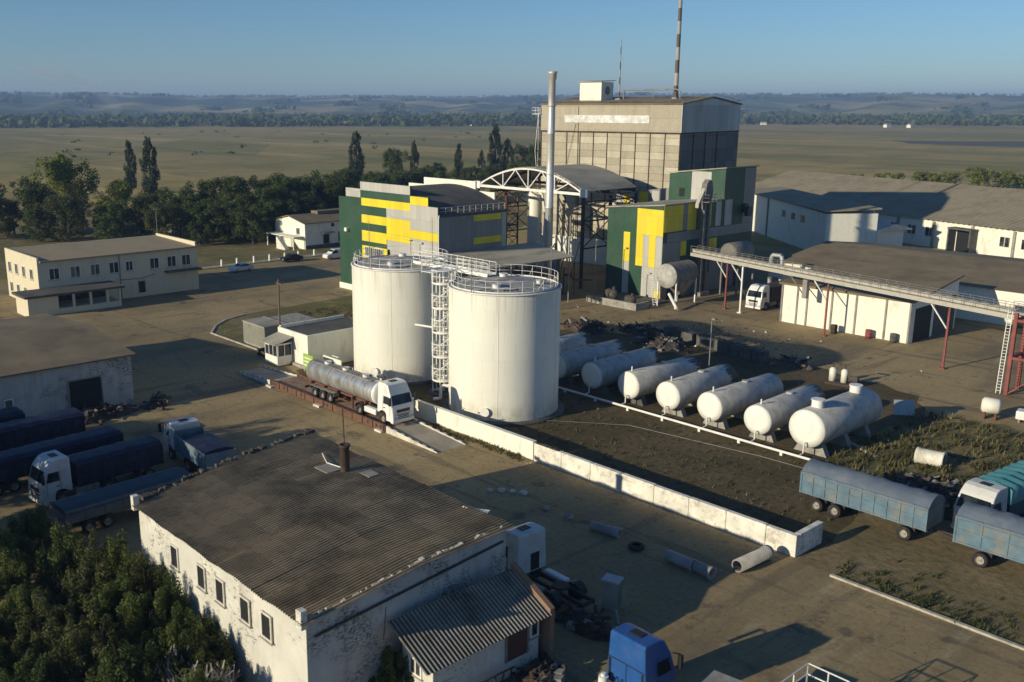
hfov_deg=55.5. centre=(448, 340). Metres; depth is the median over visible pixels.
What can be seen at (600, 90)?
rooftop cabin
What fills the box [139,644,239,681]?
dry plumes
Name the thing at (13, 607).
tall bush
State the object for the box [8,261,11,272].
window
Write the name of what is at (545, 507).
stone
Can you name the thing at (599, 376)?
horizontal tank
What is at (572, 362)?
horizontal tank
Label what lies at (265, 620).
window
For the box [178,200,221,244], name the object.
broadleaf tree
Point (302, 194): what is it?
broadleaf tree
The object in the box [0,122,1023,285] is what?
ground
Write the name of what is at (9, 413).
cargo trailer
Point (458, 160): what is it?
poplar tree
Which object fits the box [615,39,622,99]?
whip antenna
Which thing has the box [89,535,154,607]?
tall bush
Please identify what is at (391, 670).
tall bush
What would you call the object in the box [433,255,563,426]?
storage tank
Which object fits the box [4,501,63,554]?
tall bush
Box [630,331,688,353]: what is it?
scrap heap
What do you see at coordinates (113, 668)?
tall bush
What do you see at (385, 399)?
side window
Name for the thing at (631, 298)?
machine
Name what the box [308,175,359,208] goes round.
broadleaf tree
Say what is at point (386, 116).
distant wood
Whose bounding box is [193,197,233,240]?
broadleaf tree
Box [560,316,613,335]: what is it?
scrap heap
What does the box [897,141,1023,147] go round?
dark field
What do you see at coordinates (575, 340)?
horizontal tank
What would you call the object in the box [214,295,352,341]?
grass island
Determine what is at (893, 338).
drum
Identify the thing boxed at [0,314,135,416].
long store
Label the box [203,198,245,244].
broadleaf tree
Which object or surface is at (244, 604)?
window
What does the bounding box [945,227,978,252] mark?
door
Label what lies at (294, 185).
broadleaf tree
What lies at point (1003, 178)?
shrub
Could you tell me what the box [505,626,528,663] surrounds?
door
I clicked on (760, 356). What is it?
concrete block
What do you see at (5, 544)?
tall bush
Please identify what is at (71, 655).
tall bush
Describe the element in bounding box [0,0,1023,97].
sky
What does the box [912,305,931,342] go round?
door
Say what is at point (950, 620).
kerb
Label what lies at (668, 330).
concrete block
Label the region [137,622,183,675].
tall bush
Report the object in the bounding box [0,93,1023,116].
hills
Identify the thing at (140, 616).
tall bush
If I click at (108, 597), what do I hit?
tall bush
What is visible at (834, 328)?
drum
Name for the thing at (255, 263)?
kerb
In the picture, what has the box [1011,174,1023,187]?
shrub
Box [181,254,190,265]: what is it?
window
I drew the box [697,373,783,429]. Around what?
horizontal tank
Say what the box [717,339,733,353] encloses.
concrete block
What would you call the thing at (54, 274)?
window
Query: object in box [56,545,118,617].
tall bush
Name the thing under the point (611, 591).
steel cabinet
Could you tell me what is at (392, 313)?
storage tank
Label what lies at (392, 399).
tanker lorry
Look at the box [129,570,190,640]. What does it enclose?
tall bush
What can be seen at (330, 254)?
parked van
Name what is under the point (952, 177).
shrub
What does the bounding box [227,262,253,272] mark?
parked car
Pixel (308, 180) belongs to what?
broadleaf tree
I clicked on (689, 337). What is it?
concrete block
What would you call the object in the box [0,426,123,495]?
cargo trailer
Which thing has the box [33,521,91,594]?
tall bush
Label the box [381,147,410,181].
broadleaf tree
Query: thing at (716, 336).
back yard rubble
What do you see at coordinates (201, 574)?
window
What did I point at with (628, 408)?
ground pipe
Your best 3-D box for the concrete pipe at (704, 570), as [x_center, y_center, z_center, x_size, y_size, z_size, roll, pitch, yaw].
[15.645,14.018,59.405,0.829,0.829,1.251,-11,17,-37]
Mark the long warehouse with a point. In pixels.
(984, 220)
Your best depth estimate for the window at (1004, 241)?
183.17 m
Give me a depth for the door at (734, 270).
155.38 m
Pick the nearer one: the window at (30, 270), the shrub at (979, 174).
the window at (30, 270)
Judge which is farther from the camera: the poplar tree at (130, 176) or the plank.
the poplar tree at (130, 176)
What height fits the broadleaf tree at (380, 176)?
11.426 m
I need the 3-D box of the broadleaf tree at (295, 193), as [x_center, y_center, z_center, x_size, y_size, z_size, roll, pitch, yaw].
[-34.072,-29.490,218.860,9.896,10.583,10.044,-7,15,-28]
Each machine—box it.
[604,286,619,299]
[624,293,635,302]
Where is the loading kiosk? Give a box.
[872,210,911,245]
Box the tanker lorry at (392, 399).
[305,357,416,423]
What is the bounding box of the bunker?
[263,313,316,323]
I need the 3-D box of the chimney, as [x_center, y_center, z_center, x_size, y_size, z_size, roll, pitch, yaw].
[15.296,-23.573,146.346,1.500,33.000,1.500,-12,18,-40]
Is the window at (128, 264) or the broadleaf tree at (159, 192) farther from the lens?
the broadleaf tree at (159, 192)
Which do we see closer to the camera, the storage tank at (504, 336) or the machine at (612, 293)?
the storage tank at (504, 336)
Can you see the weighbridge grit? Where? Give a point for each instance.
(310, 427)
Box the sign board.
[303,353,313,370]
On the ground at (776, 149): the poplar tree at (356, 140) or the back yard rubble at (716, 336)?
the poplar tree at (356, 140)
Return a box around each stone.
[498,487,504,492]
[519,489,527,494]
[541,505,548,510]
[564,513,572,519]
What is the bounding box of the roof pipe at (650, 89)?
[623,89,680,98]
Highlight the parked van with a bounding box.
[322,248,339,259]
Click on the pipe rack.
(571, 276)
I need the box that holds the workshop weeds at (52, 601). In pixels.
[0,585,243,681]
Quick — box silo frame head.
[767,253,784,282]
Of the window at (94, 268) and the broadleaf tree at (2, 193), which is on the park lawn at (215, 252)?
the broadleaf tree at (2, 193)
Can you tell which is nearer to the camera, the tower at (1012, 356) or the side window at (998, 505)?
the side window at (998, 505)
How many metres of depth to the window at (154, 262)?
147.40 m
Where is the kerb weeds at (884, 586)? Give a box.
[836,557,1023,640]
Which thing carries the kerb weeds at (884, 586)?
on the soil strip
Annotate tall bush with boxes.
[0,527,31,600]
[0,527,37,574]
[0,547,44,602]
[0,583,52,638]
[0,638,18,680]
[0,646,57,681]
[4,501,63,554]
[10,587,80,668]
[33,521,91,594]
[42,603,124,681]
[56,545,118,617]
[72,528,134,578]
[84,564,136,640]
[86,637,170,681]
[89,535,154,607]
[107,550,173,623]
[114,592,170,659]
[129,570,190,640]
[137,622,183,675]
[159,600,219,661]
[164,629,217,681]
[174,664,223,681]
[181,622,236,681]
[368,645,413,681]
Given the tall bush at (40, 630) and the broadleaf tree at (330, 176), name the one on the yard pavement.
the tall bush at (40, 630)
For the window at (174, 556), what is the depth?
52.54 m
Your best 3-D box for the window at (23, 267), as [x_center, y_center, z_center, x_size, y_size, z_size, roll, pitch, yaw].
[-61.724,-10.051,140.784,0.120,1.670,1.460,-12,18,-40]
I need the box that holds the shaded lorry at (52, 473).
[24,435,163,505]
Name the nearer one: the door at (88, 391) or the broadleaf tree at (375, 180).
the door at (88, 391)
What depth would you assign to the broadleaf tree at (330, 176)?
242.61 m
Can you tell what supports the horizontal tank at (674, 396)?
on the tank yard soil
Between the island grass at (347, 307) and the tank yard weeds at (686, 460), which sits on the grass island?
the island grass at (347, 307)
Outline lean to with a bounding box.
[387,561,554,681]
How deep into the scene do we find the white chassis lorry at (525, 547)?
57.17 m
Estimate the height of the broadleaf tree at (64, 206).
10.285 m
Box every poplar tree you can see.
[123,139,137,193]
[138,136,160,192]
[348,131,365,176]
[409,141,419,177]
[454,142,463,177]
[477,149,485,166]
[486,123,503,182]
[501,138,514,170]
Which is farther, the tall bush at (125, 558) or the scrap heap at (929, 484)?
the scrap heap at (929, 484)
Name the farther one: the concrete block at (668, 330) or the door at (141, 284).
the door at (141, 284)
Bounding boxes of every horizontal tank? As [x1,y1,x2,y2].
[558,339,626,385]
[559,331,591,351]
[581,347,659,395]
[618,356,700,405]
[656,364,737,416]
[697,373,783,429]
[744,384,825,442]
[789,383,882,457]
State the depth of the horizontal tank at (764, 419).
83.39 m
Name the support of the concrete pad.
on the yard pavement
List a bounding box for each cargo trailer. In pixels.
[0,406,24,422]
[0,407,85,450]
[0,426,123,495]
[49,466,191,533]
[799,458,952,540]
[952,501,1023,567]
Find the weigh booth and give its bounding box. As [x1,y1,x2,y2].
[260,332,292,365]
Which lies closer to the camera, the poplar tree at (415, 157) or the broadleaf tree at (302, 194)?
the broadleaf tree at (302, 194)
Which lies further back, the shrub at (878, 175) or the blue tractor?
the shrub at (878, 175)
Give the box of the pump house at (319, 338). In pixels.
[278,314,353,369]
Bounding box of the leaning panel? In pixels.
[894,400,914,415]
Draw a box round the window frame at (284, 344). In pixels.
[265,342,291,356]
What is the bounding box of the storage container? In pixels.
[242,317,284,347]
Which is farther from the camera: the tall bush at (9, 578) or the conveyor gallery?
the conveyor gallery
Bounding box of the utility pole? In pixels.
[276,279,280,324]
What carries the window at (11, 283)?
in the office building at (157, 263)
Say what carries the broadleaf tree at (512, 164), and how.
on the ground at (776, 149)
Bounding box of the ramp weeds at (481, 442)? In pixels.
[426,422,525,461]
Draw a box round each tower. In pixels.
[428,267,455,396]
[495,189,518,269]
[532,93,742,265]
[995,301,1023,394]
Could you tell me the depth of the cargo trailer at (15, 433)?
79.23 m
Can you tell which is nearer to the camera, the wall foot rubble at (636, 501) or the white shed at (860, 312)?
the wall foot rubble at (636, 501)
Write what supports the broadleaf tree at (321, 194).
on the park lawn at (215, 252)
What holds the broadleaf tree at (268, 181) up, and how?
on the park lawn at (215, 252)
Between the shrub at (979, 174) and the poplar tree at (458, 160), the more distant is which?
the poplar tree at (458, 160)
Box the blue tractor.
[598,623,683,681]
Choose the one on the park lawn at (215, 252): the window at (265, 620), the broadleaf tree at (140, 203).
the broadleaf tree at (140, 203)
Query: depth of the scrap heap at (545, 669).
48.40 m
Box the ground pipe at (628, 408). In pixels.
[558,386,810,460]
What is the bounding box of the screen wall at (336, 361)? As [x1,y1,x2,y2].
[323,355,341,365]
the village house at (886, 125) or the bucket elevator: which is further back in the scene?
the village house at (886, 125)
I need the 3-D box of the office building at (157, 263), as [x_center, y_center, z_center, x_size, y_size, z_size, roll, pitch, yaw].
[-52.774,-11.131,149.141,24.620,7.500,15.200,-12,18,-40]
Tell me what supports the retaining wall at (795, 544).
on the tank yard soil
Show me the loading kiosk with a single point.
(889, 233)
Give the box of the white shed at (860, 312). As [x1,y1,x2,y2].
[779,259,964,343]
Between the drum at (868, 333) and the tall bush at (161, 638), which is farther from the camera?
the drum at (868, 333)
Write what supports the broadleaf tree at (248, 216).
on the park lawn at (215, 252)
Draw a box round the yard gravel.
[345,438,997,680]
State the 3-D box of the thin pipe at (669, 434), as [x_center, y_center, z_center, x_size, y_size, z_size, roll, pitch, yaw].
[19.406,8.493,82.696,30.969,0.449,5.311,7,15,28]
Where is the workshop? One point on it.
(299, 557)
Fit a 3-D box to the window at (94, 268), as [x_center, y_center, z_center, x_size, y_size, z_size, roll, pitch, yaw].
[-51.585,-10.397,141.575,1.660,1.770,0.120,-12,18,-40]
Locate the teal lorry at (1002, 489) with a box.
[949,460,1023,527]
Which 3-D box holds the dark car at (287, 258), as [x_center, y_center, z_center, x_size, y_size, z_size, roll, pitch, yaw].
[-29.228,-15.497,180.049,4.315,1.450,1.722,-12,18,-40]
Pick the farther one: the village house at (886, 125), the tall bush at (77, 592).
the village house at (886, 125)
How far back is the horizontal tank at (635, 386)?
93.58 m
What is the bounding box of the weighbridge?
[236,366,466,452]
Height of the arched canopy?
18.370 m
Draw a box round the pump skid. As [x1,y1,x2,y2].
[825,362,860,387]
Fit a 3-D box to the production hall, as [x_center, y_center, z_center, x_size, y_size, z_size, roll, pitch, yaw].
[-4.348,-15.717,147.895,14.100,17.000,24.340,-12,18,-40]
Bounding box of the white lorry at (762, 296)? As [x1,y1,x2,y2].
[744,280,781,309]
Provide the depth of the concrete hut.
44.77 m
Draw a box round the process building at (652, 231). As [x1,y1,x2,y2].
[605,165,759,299]
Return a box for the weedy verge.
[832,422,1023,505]
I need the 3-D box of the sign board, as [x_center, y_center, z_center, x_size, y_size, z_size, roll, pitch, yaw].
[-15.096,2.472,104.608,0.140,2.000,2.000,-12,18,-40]
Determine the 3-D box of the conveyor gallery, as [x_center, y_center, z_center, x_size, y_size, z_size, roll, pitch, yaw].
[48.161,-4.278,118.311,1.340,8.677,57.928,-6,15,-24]
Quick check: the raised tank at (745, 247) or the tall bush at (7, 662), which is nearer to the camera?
the tall bush at (7, 662)
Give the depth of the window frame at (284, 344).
107.35 m
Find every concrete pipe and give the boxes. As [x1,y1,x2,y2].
[589,520,621,538]
[664,549,695,571]
[692,560,715,579]
[732,545,774,572]
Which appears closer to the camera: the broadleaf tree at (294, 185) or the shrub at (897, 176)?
the broadleaf tree at (294, 185)
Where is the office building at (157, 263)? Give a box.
[4,233,201,298]
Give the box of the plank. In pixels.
[850,441,877,457]
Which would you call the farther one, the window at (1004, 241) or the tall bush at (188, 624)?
the window at (1004, 241)
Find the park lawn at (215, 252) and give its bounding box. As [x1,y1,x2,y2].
[0,208,527,279]
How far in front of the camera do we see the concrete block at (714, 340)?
114.50 m
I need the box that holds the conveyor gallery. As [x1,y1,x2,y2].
[690,245,1023,369]
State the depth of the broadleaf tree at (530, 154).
364.88 m
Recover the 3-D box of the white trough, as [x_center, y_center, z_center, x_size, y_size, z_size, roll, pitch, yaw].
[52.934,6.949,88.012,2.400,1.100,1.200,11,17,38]
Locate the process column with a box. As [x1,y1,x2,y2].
[527,191,544,268]
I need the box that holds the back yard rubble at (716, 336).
[563,307,894,379]
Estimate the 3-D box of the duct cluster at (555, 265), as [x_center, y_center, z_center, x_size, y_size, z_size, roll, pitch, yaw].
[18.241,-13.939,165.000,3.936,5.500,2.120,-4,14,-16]
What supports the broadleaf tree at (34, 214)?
on the park lawn at (215, 252)
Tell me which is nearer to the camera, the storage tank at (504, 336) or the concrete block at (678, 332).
the storage tank at (504, 336)
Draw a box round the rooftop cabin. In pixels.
[578,80,615,100]
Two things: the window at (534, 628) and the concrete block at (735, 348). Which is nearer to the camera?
the window at (534, 628)
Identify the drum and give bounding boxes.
[830,324,837,333]
[865,329,871,338]
[889,333,896,342]
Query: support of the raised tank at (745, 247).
on the yard pavement
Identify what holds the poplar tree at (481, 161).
on the ground at (776, 149)
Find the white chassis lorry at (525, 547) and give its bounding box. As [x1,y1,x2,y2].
[505,522,594,610]
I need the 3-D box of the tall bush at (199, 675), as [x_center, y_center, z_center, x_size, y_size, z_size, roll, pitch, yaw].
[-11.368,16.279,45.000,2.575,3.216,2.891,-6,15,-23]
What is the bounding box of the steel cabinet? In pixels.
[601,573,623,611]
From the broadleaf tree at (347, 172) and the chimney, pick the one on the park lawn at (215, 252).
the broadleaf tree at (347, 172)
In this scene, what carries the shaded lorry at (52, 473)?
on the yard pavement
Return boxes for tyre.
[628,541,643,551]
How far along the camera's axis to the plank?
81.43 m
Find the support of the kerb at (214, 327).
on the grass island
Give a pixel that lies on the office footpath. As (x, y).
(257, 261)
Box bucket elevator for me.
[692,179,720,296]
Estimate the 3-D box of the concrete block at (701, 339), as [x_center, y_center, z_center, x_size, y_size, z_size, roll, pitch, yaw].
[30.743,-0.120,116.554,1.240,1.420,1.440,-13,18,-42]
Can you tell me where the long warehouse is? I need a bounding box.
[755,170,1023,258]
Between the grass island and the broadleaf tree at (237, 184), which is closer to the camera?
the grass island
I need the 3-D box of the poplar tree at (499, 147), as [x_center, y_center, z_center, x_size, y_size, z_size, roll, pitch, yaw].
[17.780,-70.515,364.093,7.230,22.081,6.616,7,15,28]
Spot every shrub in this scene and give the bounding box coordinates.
[872,173,885,177]
[883,172,905,178]
[911,170,929,180]
[925,172,947,181]
[939,171,963,183]
[963,166,994,185]
[986,170,1017,186]
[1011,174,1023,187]
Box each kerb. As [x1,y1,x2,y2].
[201,255,321,269]
[210,314,256,349]
[830,573,1023,650]
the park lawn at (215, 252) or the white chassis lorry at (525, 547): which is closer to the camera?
the white chassis lorry at (525, 547)
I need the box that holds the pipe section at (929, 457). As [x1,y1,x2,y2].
[914,447,946,468]
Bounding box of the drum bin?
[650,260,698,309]
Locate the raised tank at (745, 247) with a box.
[719,240,753,296]
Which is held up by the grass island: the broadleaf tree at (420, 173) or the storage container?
the storage container
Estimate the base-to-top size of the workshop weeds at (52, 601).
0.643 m
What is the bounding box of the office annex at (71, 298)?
[11,281,124,315]
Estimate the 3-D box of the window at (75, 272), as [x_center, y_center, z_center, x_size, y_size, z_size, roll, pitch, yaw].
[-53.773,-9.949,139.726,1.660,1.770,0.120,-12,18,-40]
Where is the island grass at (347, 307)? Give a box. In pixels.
[257,304,352,319]
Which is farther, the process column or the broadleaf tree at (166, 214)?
the broadleaf tree at (166, 214)
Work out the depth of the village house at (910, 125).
1309.62 m
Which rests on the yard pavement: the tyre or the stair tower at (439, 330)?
the tyre
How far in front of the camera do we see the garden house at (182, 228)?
218.69 m
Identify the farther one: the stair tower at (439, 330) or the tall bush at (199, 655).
the stair tower at (439, 330)
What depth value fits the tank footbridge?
95.68 m
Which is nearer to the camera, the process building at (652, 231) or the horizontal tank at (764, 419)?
the horizontal tank at (764, 419)
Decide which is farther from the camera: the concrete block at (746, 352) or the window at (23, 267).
the window at (23, 267)
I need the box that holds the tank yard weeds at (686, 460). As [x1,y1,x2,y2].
[412,383,861,528]
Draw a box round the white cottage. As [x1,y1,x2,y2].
[266,208,339,249]
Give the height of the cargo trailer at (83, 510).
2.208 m
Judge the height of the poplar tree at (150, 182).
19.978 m
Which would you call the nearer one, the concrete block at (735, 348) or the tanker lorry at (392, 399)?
the tanker lorry at (392, 399)
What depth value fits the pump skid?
99.83 m
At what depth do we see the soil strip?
60.42 m
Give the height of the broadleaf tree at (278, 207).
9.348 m
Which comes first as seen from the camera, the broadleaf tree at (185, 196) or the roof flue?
the roof flue
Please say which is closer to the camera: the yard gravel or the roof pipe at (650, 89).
the yard gravel
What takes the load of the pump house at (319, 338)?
on the yard pavement
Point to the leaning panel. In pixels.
(904, 407)
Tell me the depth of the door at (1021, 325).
126.14 m
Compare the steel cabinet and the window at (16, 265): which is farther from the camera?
the window at (16, 265)
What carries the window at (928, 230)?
in the long warehouse
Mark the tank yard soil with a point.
(790, 494)
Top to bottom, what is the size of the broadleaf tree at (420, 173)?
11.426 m
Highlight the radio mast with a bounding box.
[672,0,682,98]
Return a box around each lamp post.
[550,246,554,278]
[594,239,598,295]
[708,318,717,367]
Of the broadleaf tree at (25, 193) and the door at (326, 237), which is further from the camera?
the broadleaf tree at (25, 193)
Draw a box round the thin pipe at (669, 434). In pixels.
[499,419,801,467]
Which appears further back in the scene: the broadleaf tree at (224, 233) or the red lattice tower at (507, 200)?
the broadleaf tree at (224, 233)
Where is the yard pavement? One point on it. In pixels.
(866, 636)
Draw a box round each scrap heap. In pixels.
[81,400,164,424]
[140,391,171,408]
[511,652,566,681]
[554,599,619,645]
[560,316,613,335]
[618,321,680,341]
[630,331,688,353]
[770,354,811,370]
[883,472,960,501]
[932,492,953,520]
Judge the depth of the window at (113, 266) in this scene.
143.39 m
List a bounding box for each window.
[4,399,13,407]
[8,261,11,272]
[10,281,13,291]
[14,263,18,274]
[21,266,25,277]
[29,268,33,280]
[47,471,59,483]
[48,268,60,280]
[70,265,80,278]
[90,263,100,275]
[108,261,118,273]
[125,260,133,271]
[149,257,159,269]
[167,255,176,267]
[169,543,179,572]
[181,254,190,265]
[196,562,207,594]
[214,576,226,608]
[238,594,251,628]
[259,610,273,645]
[383,396,388,404]
[407,655,422,681]
[529,622,540,640]
[906,224,915,234]
[924,227,931,236]
[995,502,1000,510]
[998,237,1009,247]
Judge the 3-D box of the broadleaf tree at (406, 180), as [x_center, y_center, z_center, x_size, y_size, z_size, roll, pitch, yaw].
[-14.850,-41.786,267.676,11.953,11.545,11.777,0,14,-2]
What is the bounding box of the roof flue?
[339,409,349,472]
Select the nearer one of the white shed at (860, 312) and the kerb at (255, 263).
the white shed at (860, 312)
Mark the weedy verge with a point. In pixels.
(871, 465)
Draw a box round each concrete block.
[663,325,678,336]
[673,328,688,341]
[683,331,698,344]
[696,333,709,346]
[706,336,721,350]
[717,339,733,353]
[729,342,746,356]
[740,345,756,360]
[752,349,769,363]
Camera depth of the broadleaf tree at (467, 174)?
299.22 m
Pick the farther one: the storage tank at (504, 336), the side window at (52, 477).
the storage tank at (504, 336)
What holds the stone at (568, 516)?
on the yard pavement
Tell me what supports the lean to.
on the yard pavement
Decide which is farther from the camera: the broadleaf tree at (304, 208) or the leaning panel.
the broadleaf tree at (304, 208)
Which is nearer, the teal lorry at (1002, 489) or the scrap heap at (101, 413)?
the teal lorry at (1002, 489)
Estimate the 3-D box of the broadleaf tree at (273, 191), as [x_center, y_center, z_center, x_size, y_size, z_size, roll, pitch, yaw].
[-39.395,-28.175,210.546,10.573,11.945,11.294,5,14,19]
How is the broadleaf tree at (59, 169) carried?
on the park lawn at (215, 252)
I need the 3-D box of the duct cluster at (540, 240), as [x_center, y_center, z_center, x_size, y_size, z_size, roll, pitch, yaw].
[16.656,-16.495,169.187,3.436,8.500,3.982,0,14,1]
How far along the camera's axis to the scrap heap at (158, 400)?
93.16 m
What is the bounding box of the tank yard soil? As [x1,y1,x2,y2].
[296,329,932,556]
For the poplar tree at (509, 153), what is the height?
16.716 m
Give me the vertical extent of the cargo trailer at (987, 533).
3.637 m
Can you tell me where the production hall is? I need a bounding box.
[339,177,506,289]
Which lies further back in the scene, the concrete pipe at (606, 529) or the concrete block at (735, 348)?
the concrete block at (735, 348)
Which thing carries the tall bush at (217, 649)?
on the yard pavement
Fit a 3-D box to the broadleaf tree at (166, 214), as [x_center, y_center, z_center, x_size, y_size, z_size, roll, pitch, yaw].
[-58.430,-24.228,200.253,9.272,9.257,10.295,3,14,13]
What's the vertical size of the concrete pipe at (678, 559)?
0.829 m
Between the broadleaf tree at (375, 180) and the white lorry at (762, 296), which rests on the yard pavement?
the white lorry at (762, 296)
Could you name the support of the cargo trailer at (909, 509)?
on the tank yard soil
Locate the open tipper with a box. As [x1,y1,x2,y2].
[158,416,236,473]
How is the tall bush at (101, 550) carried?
on the yard pavement
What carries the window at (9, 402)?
in the long store
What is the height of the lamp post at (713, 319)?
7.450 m
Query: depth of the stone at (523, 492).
71.89 m
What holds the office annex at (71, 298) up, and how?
on the yard pavement
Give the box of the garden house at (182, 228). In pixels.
[168,223,200,234]
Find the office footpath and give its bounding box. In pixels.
[201,253,324,268]
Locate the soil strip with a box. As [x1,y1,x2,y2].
[804,511,1023,645]
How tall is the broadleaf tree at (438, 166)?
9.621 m
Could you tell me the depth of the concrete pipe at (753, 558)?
60.31 m
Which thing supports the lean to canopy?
on the yard pavement
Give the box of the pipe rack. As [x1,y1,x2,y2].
[556,242,591,294]
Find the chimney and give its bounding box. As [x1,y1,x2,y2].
[544,71,557,270]
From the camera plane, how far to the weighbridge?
89.20 m
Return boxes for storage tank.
[351,242,450,385]
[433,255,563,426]
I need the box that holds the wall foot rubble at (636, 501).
[462,436,779,557]
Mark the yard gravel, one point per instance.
(718, 583)
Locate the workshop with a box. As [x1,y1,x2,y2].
[130,428,514,681]
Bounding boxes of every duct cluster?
[534,222,553,269]
[552,243,564,272]
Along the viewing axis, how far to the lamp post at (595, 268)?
144.84 m
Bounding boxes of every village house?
[883,123,891,127]
[906,123,914,127]
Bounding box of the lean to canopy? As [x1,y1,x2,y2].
[437,242,572,302]
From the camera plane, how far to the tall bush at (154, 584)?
52.90 m
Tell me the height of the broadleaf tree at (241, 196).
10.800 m
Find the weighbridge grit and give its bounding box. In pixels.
[170,370,512,477]
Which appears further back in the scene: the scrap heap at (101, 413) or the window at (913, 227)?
the window at (913, 227)
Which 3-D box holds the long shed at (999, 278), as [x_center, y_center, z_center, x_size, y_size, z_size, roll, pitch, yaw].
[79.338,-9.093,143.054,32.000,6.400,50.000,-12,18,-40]
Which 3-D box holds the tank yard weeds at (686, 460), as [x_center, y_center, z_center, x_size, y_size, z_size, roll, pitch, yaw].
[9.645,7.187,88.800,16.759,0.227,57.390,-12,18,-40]
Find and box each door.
[67,375,103,410]
[138,280,145,292]
[323,234,329,243]
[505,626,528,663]
[733,270,738,284]
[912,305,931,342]
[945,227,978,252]
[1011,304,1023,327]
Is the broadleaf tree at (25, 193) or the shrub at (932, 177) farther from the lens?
the shrub at (932, 177)
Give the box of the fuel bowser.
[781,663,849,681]
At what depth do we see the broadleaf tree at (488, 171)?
313.20 m
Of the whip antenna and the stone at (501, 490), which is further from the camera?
the whip antenna
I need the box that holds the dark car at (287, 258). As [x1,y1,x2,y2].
[279,253,302,262]
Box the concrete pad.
[602,292,667,306]
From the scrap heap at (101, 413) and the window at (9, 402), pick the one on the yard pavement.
the scrap heap at (101, 413)
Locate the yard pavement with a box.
[0,250,1023,681]
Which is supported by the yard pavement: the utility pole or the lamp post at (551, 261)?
the lamp post at (551, 261)
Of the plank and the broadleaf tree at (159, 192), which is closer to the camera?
the plank
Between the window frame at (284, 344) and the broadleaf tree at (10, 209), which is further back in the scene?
the broadleaf tree at (10, 209)
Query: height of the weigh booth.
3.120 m
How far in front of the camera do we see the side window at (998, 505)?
63.78 m
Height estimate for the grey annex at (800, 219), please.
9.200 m
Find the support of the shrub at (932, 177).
on the ground at (776, 149)
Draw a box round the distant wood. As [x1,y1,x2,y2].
[0,91,1023,157]
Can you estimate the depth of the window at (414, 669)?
46.22 m
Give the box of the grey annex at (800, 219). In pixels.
[752,187,881,248]
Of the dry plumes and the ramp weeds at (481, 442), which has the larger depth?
the ramp weeds at (481, 442)
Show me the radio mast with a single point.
(676, 77)
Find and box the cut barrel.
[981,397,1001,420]
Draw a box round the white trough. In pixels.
[1015,408,1023,422]
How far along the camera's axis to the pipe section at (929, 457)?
77.23 m
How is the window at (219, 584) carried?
in the workshop
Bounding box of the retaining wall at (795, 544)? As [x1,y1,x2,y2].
[412,397,822,556]
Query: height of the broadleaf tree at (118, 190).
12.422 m
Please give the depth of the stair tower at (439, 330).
95.93 m
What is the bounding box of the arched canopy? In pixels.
[477,164,637,288]
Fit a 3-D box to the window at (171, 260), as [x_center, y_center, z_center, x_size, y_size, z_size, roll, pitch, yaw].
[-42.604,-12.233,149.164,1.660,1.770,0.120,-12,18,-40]
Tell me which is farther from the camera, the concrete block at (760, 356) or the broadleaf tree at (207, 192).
the broadleaf tree at (207, 192)
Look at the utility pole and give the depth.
113.64 m
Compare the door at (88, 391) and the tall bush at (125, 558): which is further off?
the door at (88, 391)
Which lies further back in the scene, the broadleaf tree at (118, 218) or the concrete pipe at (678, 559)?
the broadleaf tree at (118, 218)
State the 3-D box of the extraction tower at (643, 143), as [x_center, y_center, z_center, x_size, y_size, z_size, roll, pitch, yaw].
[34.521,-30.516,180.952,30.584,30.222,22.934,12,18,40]
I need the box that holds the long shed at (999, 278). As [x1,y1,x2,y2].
[778,241,1023,327]
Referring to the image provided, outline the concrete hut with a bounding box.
[702,670,742,681]
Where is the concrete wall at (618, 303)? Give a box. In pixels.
[586,294,648,310]
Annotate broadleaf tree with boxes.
[0,183,14,236]
[0,199,32,236]
[8,176,59,228]
[18,203,59,240]
[27,153,100,234]
[34,193,90,242]
[85,200,128,239]
[91,178,145,230]
[92,206,130,239]
[114,193,163,235]
[140,201,188,237]
[145,186,174,205]
[157,187,201,237]
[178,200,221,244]
[181,177,235,227]
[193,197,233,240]
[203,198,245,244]
[214,191,259,241]
[219,176,255,199]
[224,197,280,244]
[244,183,293,237]
[247,172,288,198]
[252,197,298,242]
[279,169,329,196]
[280,176,308,194]
[281,188,318,212]
[281,194,326,214]
[297,190,319,205]
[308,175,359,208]
[313,173,336,208]
[314,184,338,208]
[331,167,361,205]
[341,176,387,188]
[360,170,401,184]
[379,168,415,185]
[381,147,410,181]
[411,167,433,183]
[422,161,447,172]
[428,167,458,179]
[449,166,485,180]
[480,164,502,190]
[501,161,526,186]
[512,140,540,164]
[522,160,539,187]
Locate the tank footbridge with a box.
[413,249,496,276]

